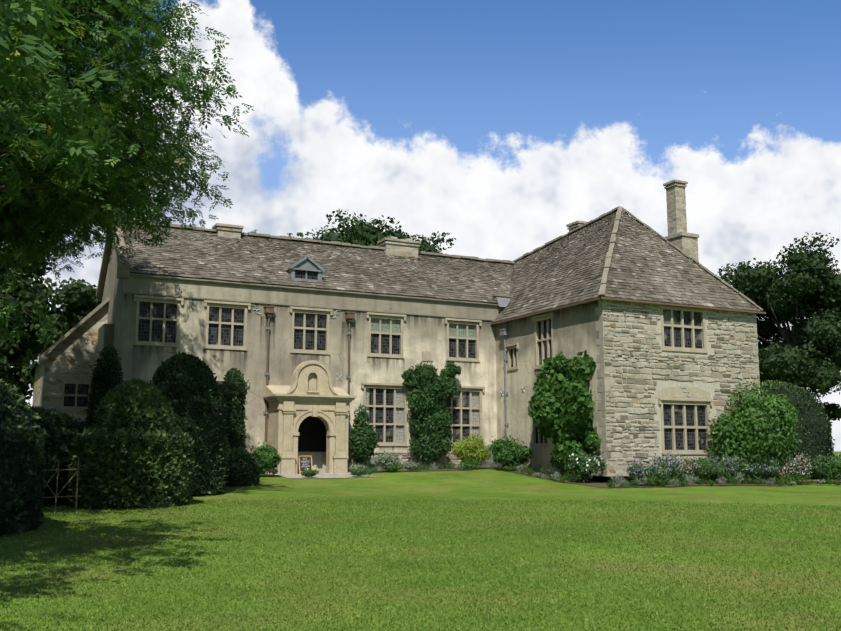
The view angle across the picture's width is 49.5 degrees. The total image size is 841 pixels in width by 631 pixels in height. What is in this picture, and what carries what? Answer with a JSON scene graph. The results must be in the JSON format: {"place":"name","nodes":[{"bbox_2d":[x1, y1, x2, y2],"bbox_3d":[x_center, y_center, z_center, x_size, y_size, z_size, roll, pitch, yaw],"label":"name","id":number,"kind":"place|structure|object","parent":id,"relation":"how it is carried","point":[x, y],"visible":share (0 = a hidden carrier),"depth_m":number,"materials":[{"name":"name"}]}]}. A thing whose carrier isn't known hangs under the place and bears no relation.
{"place":"outdoors","nodes":[
{"label":"outdoors","id":0,"kind":"place"},
{"bbox_2d":[0,451,840,630],"bbox_3d":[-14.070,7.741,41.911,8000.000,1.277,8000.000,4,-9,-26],"label":"lawn","id":1,"kind":"structure","parent":0,"point":[485,484],"depth_m":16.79,"materials":[{"name":"green plant"}]},
{"bbox_2d":[0,379,49,535],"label":"hedge","id":2,"kind":"object","parent":1,"relation":"on","point":[22,452],"visible":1,"depth_m":20.00,"materials":[{"name":"green plant"}]},
{"bbox_2d":[0,247,65,400],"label":"tree","id":3,"kind":"object","parent":1,"relation":"on","point":[17,375],"visible":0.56,"depth_m":54.51,"materials":[{"name":"green plant"}]},
{"bbox_2d":[8,250,101,402],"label":"tree","id":4,"kind":"object","parent":1,"relation":"on","point":[79,302],"visible":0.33,"depth_m":68.98,"materials":[{"name":"green plant"}]},
{"bbox_2d":[30,405,87,503],"bbox_3d":[-13.630,4.520,30.177,6.328,3.397,6.029,4,-9,-26],"label":"yew hedge","id":5,"kind":"object","parent":1,"relation":"on","point":[63,429],"visible":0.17,"depth_m":28.84,"materials":[{"name":"green plant"}]},
{"bbox_2d":[41,457,82,512],"bbox_3d":[-10.374,4.896,26.112,1.321,1.661,0.073,2,-9,-15],"label":"hazel pole frame","id":6,"kind":"object","parent":1,"relation":"on","point":[57,496],"visible":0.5,"depth_m":26.13,"materials":[{"name":"brown wood"}]},
{"bbox_2d":[84,345,123,427],"bbox_3d":[-12.792,4.013,37.018,1.612,5.702,1.642,4,-9,-26],"label":"yew topiary cone","id":7,"kind":"object","parent":1,"relation":"on","point":[107,377],"visible":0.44,"depth_m":36.85,"materials":[{"name":"green plant"}]},
{"bbox_2d":[0,0,253,364],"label":"ash tree","id":8,"kind":"object","parent":1,"relation":"on","point":[94,19],"visible":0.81,"depth_m":29.04,"materials":[{"name":"green plant"}]},
{"bbox_2d":[0,0,120,172],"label":"tree leaves","id":9,"kind":"object","parent":8,"relation":"attached to","point":[35,19],"visible":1,"depth_m":14.06,"materials":[{"name":"green plant"}]},
{"bbox_2d":[0,48,232,264],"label":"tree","id":10,"kind":"object","parent":8,"relation":"attached to","point":[203,186],"visible":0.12,"depth_m":36.24,"materials":[{"name":"green plant"}]},
{"bbox_2d":[65,377,196,509],"bbox_3d":[-9.309,4.133,29.407,4.015,4.256,3.950,4,-9,-26],"label":"clipped bush","id":11,"kind":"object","parent":1,"relation":"on","point":[132,446],"depth_m":28.16,"materials":[{"name":"green plant"}]},
{"bbox_2d":[148,351,230,495],"bbox_3d":[-8.906,4.046,34.228,3.584,5.410,3.016,4,-9,-26],"label":"topiary shrub","id":12,"kind":"object","parent":1,"relation":"on","point":[186,384],"visible":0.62,"depth_m":33.58,"materials":[{"name":"green plant"}]},
{"bbox_2d":[225,447,259,486],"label":"yew hedge","id":13,"kind":"object","parent":1,"relation":"on","point":[244,467],"visible":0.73,"depth_m":37.14,"materials":[{"name":"green plant"}]},
{"bbox_2d":[220,367,248,450],"bbox_3d":[-8.052,4.699,39.205,1.361,5.032,1.415,4,-9,-26],"label":"topiary shrub","id":14,"kind":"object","parent":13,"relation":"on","point":[244,389],"depth_m":38.97,"materials":[{"name":"green plant"}]},
{"bbox_2d":[250,440,281,474],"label":"porch shrub","id":15,"kind":"object","parent":1,"relation":"on","point":[268,458],"visible":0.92,"depth_m":41.54,"materials":[{"name":"green plant"}]},
{"bbox_2d":[263,360,356,473],"bbox_3d":[-5.538,5.083,45.507,4.230,5.650,2.000,4,-9,-26],"label":"porch","id":16,"kind":"object","parent":1,"relation":"on","point":[311,391],"visible":1,"depth_m":45.03,"materials":[{"name":"stone"}]},
{"bbox_2d":[297,456,312,473],"bbox_3d":[-5.654,7.334,44.639,0.690,0.955,0.403,4,-9,-26],"label":"board sign","id":17,"kind":"object","parent":16,"relation":"on","point":[305,462],"visible":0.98,"depth_m":44.58,"materials":[{"name":"brown wood"}]},
{"bbox_2d":[265,472,375,477],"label":"porch paving","id":18,"kind":"structure","parent":1,"relation":"on","point":[332,475],"depth_m":43.12,"materials":[{"name":"beige stone"}]},
{"bbox_2d":[301,467,319,476],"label":"edging plant","id":19,"kind":"object","parent":18,"relation":"on","point":[310,473],"visible":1,"depth_m":41.85,"materials":[{"name":"green plant"}]},
{"bbox_2d":[349,466,371,476],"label":"edging plant","id":20,"kind":"object","parent":18,"relation":"on","point":[357,472],"visible":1,"depth_m":42.85,"materials":[{"name":"green plant"}]},
{"bbox_2d":[287,209,455,252],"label":"tree","id":21,"kind":"object","parent":1,"relation":"on","point":[361,232],"visible":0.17,"depth_m":92.99,"materials":[{"name":"green plant"}]},
{"bbox_2d":[384,464,402,471],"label":"edging plant","id":22,"kind":"object","parent":1,"relation":"on","point":[393,467],"visible":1,"depth_m":45.30,"materials":[{"name":"green plant"}]},
{"bbox_2d":[32,243,757,475],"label":"house walls","id":23,"kind":"structure","parent":1,"relation":"on","point":[73,356],"depth_m":46.51,"materials":[{"name":"beige stone"}]},
{"bbox_2d":[38,297,108,364],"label":"gable coping","id":24,"kind":"structure","parent":23,"relation":"attached to","point":[43,359],"depth_m":46.22,"materials":[{"name":"stone"}]},
{"bbox_2d":[124,294,596,448],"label":"wall rain stains","id":25,"kind":"object","parent":23,"relation":"attached to","point":[273,324],"depth_m":46.37,"materials":[{"name":"grey paint"}]},
{"bbox_2d":[64,270,706,449],"bbox_3d":[-1.984,2.318,47.649,32.268,9.310,7.259,1,-8,-4],"label":"window glass","id":26,"kind":"object","parent":23,"relation":"attached to","point":[157,328],"visible":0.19,"depth_m":46.27,"materials":[{"name":"black glass"}]},
{"bbox_2d":[33,206,765,368],"bbox_3d":[-2.046,-1.576,50.430,34.122,9.031,22.182,4,-9,-26],"label":"roof structure","id":27,"kind":"object","parent":23,"relation":"on","point":[307,263],"visible":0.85,"depth_m":48.80,"materials":[{"name":"stone"}]},
{"bbox_2d":[121,211,761,322],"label":"roof slates","id":28,"kind":"object","parent":27,"relation":"on","point":[462,280],"visible":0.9,"depth_m":48.84,"materials":[{"name":"stone"}]},
{"bbox_2d":[212,179,698,262],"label":"chimneys","id":29,"kind":"object","parent":27,"relation":"on","point":[680,237],"visible":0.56,"depth_m":53.89,"materials":[{"name":"stone"}]},
{"bbox_2d":[61,273,760,465],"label":"stone trim","id":30,"kind":"structure","parent":23,"relation":"attached to","point":[676,391],"depth_m":46.22,"materials":[{"name":"beige stone"}]},
{"bbox_2d":[366,388,478,441],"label":"window curtains","id":31,"kind":"object","parent":23,"relation":"attached to","point":[399,416],"depth_m":49.13,"materials":[{"name":"white fabric"}]},
{"bbox_2d":[371,318,474,337],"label":"window blinds","id":32,"kind":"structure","parent":23,"relation":"attached to","point":[396,328],"depth_m":49.68,"materials":[{"name":"white fabric"}]},
{"bbox_2d":[412,361,437,385],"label":"climbing shrub","id":33,"kind":"object","parent":23,"relation":"attached to","point":[426,369],"visible":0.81,"depth_m":49.01,"materials":[{"name":"green plant"}]},
{"bbox_2d":[405,388,446,419],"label":"climbing shrub","id":34,"kind":"object","parent":23,"relation":"attached to","point":[422,403],"visible":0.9,"depth_m":48.53,"materials":[{"name":"green plant"}]},
{"bbox_2d":[406,425,452,463],"bbox_3d":[0.428,6.831,48.892,2.612,2.238,1.453,4,-9,-26],"label":"climbing shrub","id":35,"kind":"object","parent":23,"relation":"attached to","point":[426,448],"visible":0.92,"depth_m":48.50,"materials":[{"name":"green plant"}]},
{"bbox_2d":[409,409,453,438],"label":"climbing shrub","id":36,"kind":"object","parent":23,"relation":"attached to","point":[436,420],"visible":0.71,"depth_m":48.66,"materials":[{"name":"green plant"}]},
{"bbox_2d":[411,422,421,436],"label":"climbing plant","id":37,"kind":"object","parent":36,"relation":"attached to","point":[414,433],"visible":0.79,"depth_m":48.49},
{"bbox_2d":[416,370,456,401],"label":"climbing shrub","id":38,"kind":"object","parent":23,"relation":"attached to","point":[436,390],"visible":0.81,"depth_m":49.06,"materials":[{"name":"green plant"}]},
{"bbox_2d":[401,366,414,381],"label":"climbing plant","id":39,"kind":"object","parent":38,"relation":"attached to","point":[407,374],"visible":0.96,"depth_m":48.74,"materials":[{"name":"green plant"}]},
{"bbox_2d":[403,378,418,388],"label":"climbing plant","id":40,"kind":"object","parent":38,"relation":"attached to","point":[413,383],"visible":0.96,"depth_m":48.81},
{"bbox_2d":[440,365,454,378],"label":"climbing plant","id":41,"kind":"object","parent":38,"relation":"attached to","point":[446,372],"visible":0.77,"depth_m":49.82,"materials":[{"name":"green plant"}]},
{"bbox_2d":[444,360,461,377],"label":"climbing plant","id":42,"kind":"object","parent":41,"relation":"attached to","point":[452,365],"visible":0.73,"depth_m":50.07,"materials":[{"name":"green plant"}]},
{"bbox_2d":[441,375,456,385],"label":"climbing plant","id":43,"kind":"object","parent":38,"relation":"attached to","point":[449,379],"visible":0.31,"depth_m":49.71,"materials":[{"name":"green plant"}]},
{"bbox_2d":[251,305,690,466],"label":"drainpipes","id":44,"kind":"object","parent":23,"relation":"attached to","point":[269,312],"visible":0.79,"depth_m":47.81,"materials":[{"name":"metal"}]},
{"bbox_2d":[259,301,760,476],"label":"house rubble blocks","id":45,"kind":"structure","parent":23,"relation":"attached to","point":[674,374],"depth_m":44.46,"materials":[{"name":"beige stone"}]},
{"bbox_2d":[528,358,595,446],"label":"climbing vine","id":46,"kind":"structure","parent":23,"relation":"attached to","point":[560,404],"depth_m":44.26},
{"bbox_2d":[546,351,564,370],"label":"climbing plant","id":47,"kind":"object","parent":46,"relation":"attached to","point":[555,359],"visible":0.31,"depth_m":45.80,"materials":[{"name":"green plant"}]},
{"bbox_2d":[576,426,596,449],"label":"shrub","id":48,"kind":"object","parent":46,"relation":"attached to","point":[588,432],"visible":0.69,"depth_m":43.32,"materials":[{"name":"green plant"}]},
{"bbox_2d":[583,433,601,449],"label":"shrub","id":49,"kind":"object","parent":46,"relation":"attached to","point":[594,441],"visible":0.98,"depth_m":42.73,"materials":[{"name":"green plant"}]},
{"bbox_2d":[550,435,584,476],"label":"shrub","id":50,"kind":"object","parent":23,"relation":"attached to","point":[558,460],"visible":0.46,"depth_m":43.56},
{"bbox_2d":[554,350,596,383],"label":"climbing plant","id":51,"kind":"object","parent":23,"relation":"attached to","point":[576,368],"depth_m":44.06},
{"bbox_2d":[404,459,416,469],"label":"plant","id":52,"kind":"object","parent":1,"relation":"on","point":[409,464],"visible":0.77,"depth_m":45.78,"materials":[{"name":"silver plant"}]},
{"bbox_2d":[368,467,501,472],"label":"bed soil","id":53,"kind":"structure","parent":1,"relation":"on","point":[447,469],"depth_m":47.83,"materials":[{"name":"brown soil"}]},
{"bbox_2d":[346,462,368,471],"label":"silver sage shrub","id":54,"kind":"object","parent":53,"relation":"on","point":[353,465],"visible":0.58,"depth_m":44.08,"materials":[{"name":"green plant"}]},
{"bbox_2d":[348,403,378,465],"bbox_3d":[-2.954,5.992,46.128,1.516,3.184,1.477,-1,-9,9],"label":"tall shrub","id":55,"kind":"object","parent":53,"relation":"on","point":[362,442],"visible":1,"depth_m":45.92,"materials":[{"name":"green plant"}]},
{"bbox_2d":[370,450,401,469],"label":"silver sage shrub","id":56,"kind":"object","parent":53,"relation":"on","point":[386,460],"visible":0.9,"depth_m":45.50,"materials":[{"name":"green plant"}]},
{"bbox_2d":[401,462,421,470],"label":"lavender shrub","id":57,"kind":"object","parent":53,"relation":"on","point":[412,468],"visible":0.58,"depth_m":45.96,"materials":[{"name":"green plant"}]},
{"bbox_2d":[446,461,454,468],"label":"plant","id":58,"kind":"object","parent":53,"relation":"on","point":[449,466],"visible":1,"depth_m":47.08,"materials":[{"name":"green plant"}]},
{"bbox_2d":[457,462,474,469],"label":"edging plant","id":59,"kind":"object","parent":53,"relation":"on","point":[466,466],"visible":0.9,"depth_m":47.21,"materials":[{"name":"green plant"}]},
{"bbox_2d":[451,428,493,464],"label":"golden shrub","id":60,"kind":"object","parent":53,"relation":"on","point":[467,447],"visible":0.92,"depth_m":48.12,"materials":[{"name":"yellow plant"}]},
{"bbox_2d":[479,459,490,467],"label":"plant","id":61,"kind":"object","parent":53,"relation":"on","point":[484,464],"visible":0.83,"depth_m":48.10,"materials":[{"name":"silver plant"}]},
{"bbox_2d":[463,457,479,465],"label":"tuft","id":62,"kind":"object","parent":1,"relation":"on","point":[470,461],"visible":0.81,"depth_m":47.34,"materials":[{"name":"green plant"}]},
{"bbox_2d":[516,463,534,473],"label":"tuft","id":63,"kind":"object","parent":1,"relation":"on","point":[525,465],"visible":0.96,"depth_m":45.14,"materials":[{"name":"green plant"}]},
{"bbox_2d":[540,466,553,475],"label":"tuft","id":64,"kind":"object","parent":1,"relation":"on","point":[541,470],"visible":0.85,"depth_m":43.76,"materials":[{"name":"green plant"}]},
{"bbox_2d":[563,471,581,481],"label":"tuft","id":65,"kind":"object","parent":1,"relation":"on","point":[578,475],"visible":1,"depth_m":41.76,"materials":[{"name":"green plant"}]},
{"bbox_2d":[611,473,628,486],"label":"tuft","id":66,"kind":"object","parent":1,"relation":"on","point":[621,481],"visible":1,"depth_m":40.02,"materials":[{"name":"green plant"}]},
{"bbox_2d":[628,479,639,485],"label":"plant","id":67,"kind":"object","parent":1,"relation":"on","point":[632,483],"visible":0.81,"depth_m":40.71,"materials":[{"name":"green plant"}]},
{"bbox_2d":[634,475,647,486],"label":"tuft","id":68,"kind":"object","parent":1,"relation":"on","point":[639,481],"visible":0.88,"depth_m":40.93,"materials":[{"name":"green plant"}]},
{"bbox_2d":[643,476,656,485],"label":"tuft","id":69,"kind":"object","parent":1,"relation":"on","point":[651,480],"visible":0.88,"depth_m":41.06,"materials":[{"name":"green plant"}]},
{"bbox_2d":[647,463,670,484],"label":"border plant","id":70,"kind":"object","parent":1,"relation":"on","point":[658,473],"visible":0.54,"depth_m":41.69,"materials":[{"name":"green plant"}]},
{"bbox_2d":[656,474,670,486],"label":"tuft","id":71,"kind":"object","parent":1,"relation":"on","point":[662,483],"visible":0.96,"depth_m":41.07,"materials":[{"name":"green plant"}]},
{"bbox_2d":[668,478,680,486],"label":"tuft","id":72,"kind":"object","parent":1,"relation":"on","point":[675,482],"visible":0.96,"depth_m":41.29,"materials":[{"name":"green plant"}]},
{"bbox_2d":[671,475,684,485],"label":"tuft","id":73,"kind":"object","parent":1,"relation":"on","point":[678,479],"visible":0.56,"depth_m":41.74,"materials":[{"name":"green plant"}]},
{"bbox_2d":[694,478,708,484],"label":"plant","id":74,"kind":"object","parent":1,"relation":"on","point":[704,481],"visible":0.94,"depth_m":42.45,"materials":[{"name":"green plant"}]},
{"bbox_2d":[581,480,840,487],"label":"bed soil","id":75,"kind":"structure","parent":1,"relation":"on","point":[602,485],"depth_m":42.56,"materials":[{"name":"brown soil"}]},
{"bbox_2d":[627,457,653,483],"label":"border plant","id":76,"kind":"object","parent":75,"relation":"on","point":[638,470],"visible":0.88,"depth_m":41.48,"materials":[{"name":"green plant"}]},
{"bbox_2d":[647,452,681,482],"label":"border plant","id":77,"kind":"object","parent":75,"relation":"on","point":[665,461],"visible":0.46,"depth_m":42.64,"materials":[{"name":"green plant"}]},
{"bbox_2d":[671,453,701,482],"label":"border plant","id":78,"kind":"object","parent":75,"relation":"on","point":[684,469],"visible":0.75,"depth_m":43.01,"materials":[{"name":"green plant"}]},
{"bbox_2d":[683,474,698,484],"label":"tuft","id":79,"kind":"object","parent":75,"relation":"on","point":[690,481],"visible":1,"depth_m":42.35,"materials":[{"name":"green plant"}]},
{"bbox_2d":[684,454,724,480],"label":"border plant","id":80,"kind":"object","parent":75,"relation":"on","point":[705,470],"visible":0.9,"depth_m":43.36,"materials":[{"name":"green plant"}]},
{"bbox_2d":[706,447,740,479],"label":"border plant","id":81,"kind":"object","parent":75,"relation":"on","point":[723,462],"visible":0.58,"depth_m":44.15,"materials":[{"name":"green plant"}]},
{"bbox_2d":[727,450,752,478],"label":"border plant","id":82,"kind":"object","parent":75,"relation":"on","point":[740,467],"visible":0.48,"depth_m":44.40,"materials":[{"name":"green plant"}]},
{"bbox_2d":[737,458,779,480],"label":"border plant","id":83,"kind":"object","parent":75,"relation":"on","point":[761,470],"visible":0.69,"depth_m":44.78,"materials":[{"name":"green plant"}]},
{"bbox_2d":[764,459,783,479],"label":"border plant","id":84,"kind":"object","parent":75,"relation":"on","point":[776,472],"visible":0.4,"depth_m":45.12,"materials":[{"name":"green plant"}]},
{"bbox_2d":[777,453,811,479],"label":"border plant","id":85,"kind":"object","parent":75,"relation":"on","point":[795,471],"visible":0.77,"depth_m":45.23,"materials":[{"name":"green plant"}]},
{"bbox_2d":[790,447,810,478],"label":"border plant","id":86,"kind":"object","parent":75,"relation":"on","point":[805,462],"visible":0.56,"depth_m":45.77,"materials":[{"name":"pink plant"}]},
{"bbox_2d":[809,448,840,480],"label":"border plant","id":87,"kind":"object","parent":75,"relation":"on","point":[820,467],"visible":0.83,"depth_m":45.88,"materials":[{"name":"green plant"}]},
{"bbox_2d":[716,476,725,484],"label":"plant","id":88,"kind":"object","parent":1,"relation":"on","point":[721,481],"visible":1,"depth_m":42.61,"materials":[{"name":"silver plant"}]},
{"bbox_2d":[724,474,733,483],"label":"plant","id":89,"kind":"object","parent":1,"relation":"on","point":[730,477],"visible":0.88,"depth_m":42.86,"materials":[{"name":"green plant"}]},
{"bbox_2d":[728,477,739,485],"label":"tuft","id":90,"kind":"object","parent":1,"relation":"on","point":[737,481],"visible":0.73,"depth_m":43.29,"materials":[{"name":"green plant"}]},
{"bbox_2d":[742,475,752,483],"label":"plant","id":91,"kind":"object","parent":1,"relation":"on","point":[748,481],"visible":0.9,"depth_m":43.81,"materials":[{"name":"green plant"}]},
{"bbox_2d":[699,371,802,469],"bbox_3d":[16.965,5.389,45.796,6.314,5.305,3.255,4,-9,-26],"label":"bush","id":92,"kind":"object","parent":1,"relation":"on","point":[759,436],"visible":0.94,"depth_m":44.98,"materials":[{"name":"green plant"}]},
{"bbox_2d":[749,476,765,484],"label":"tuft","id":93,"kind":"object","parent":1,"relation":"on","point":[761,481],"visible":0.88,"depth_m":43.98,"materials":[{"name":"green plant"}]},
{"bbox_2d":[759,477,775,485],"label":"tuft","id":94,"kind":"object","parent":1,"relation":"on","point":[770,482],"visible":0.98,"depth_m":43.82,"materials":[{"name":"green plant"}]},
{"bbox_2d":[718,231,840,420],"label":"tree","id":95,"kind":"object","parent":1,"relation":"on","point":[804,354],"visible":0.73,"depth_m":79.44,"materials":[{"name":"green plant"}]},
{"bbox_2d":[775,477,785,484],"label":"plant","id":96,"kind":"object","parent":1,"relation":"on","point":[778,483],"visible":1,"depth_m":43.92,"materials":[{"name":"green plant"}]},
{"bbox_2d":[779,471,793,483],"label":"tuft","id":97,"kind":"object","parent":1,"relation":"on","point":[786,478],"visible":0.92,"depth_m":44.25,"materials":[{"name":"green plant"}]},
{"bbox_2d":[789,476,802,484],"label":"tuft","id":98,"kind":"object","parent":1,"relation":"on","point":[798,481],"visible":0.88,"depth_m":44.83,"materials":[{"name":"green plant"}]},
{"bbox_2d":[760,380,834,475],"bbox_3d":[20.459,6.412,52.077,6.012,5.576,6.137,4,-9,-26],"label":"topiary yew","id":99,"kind":"object","parent":1,"relation":"on","point":[815,436],"visible":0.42,"depth_m":49.92,"materials":[{"name":"green plant"}]},
{"bbox_2d":[809,478,825,484],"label":"tuft","id":100,"kind":"object","parent":1,"relation":"on","point":[821,482],"visible":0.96,"depth_m":44.99,"materials":[{"name":"green plant"}]},
{"bbox_2d":[810,451,840,480],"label":"shrub","id":101,"kind":"object","parent":1,"relation":"on","point":[837,469],"visible":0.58,"depth_m":45.94,"materials":[{"name":"green plant"}]},
{"bbox_2d":[3,0,840,450],"label":"sky","id":102,"kind":"structure","parent":0,"point":[496,126],"materials":[{"name":"blue"}]},
{"bbox_2d":[497,468,601,483],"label":"bed soil","id":103,"kind":"structure","parent":0,"point":[579,481],"depth_m":44.19,"materials":[{"name":"brown soil"}]},
{"bbox_2d":[488,435,532,467],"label":"green shrub","id":104,"kind":"object","parent":103,"relation":"on","point":[503,452],"visible":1,"depth_m":47.03,"materials":[{"name":"green plant"}]},
{"bbox_2d":[561,442,606,481],"bbox_3d":[7.655,6.831,42.604,1.820,1.879,2.018,1,-9,-10],"label":"white rose shrub","id":105,"kind":"object","parent":103,"relation":"on","point":[586,465],"visible":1,"depth_m":42.03,"materials":[{"name":"green plant"}]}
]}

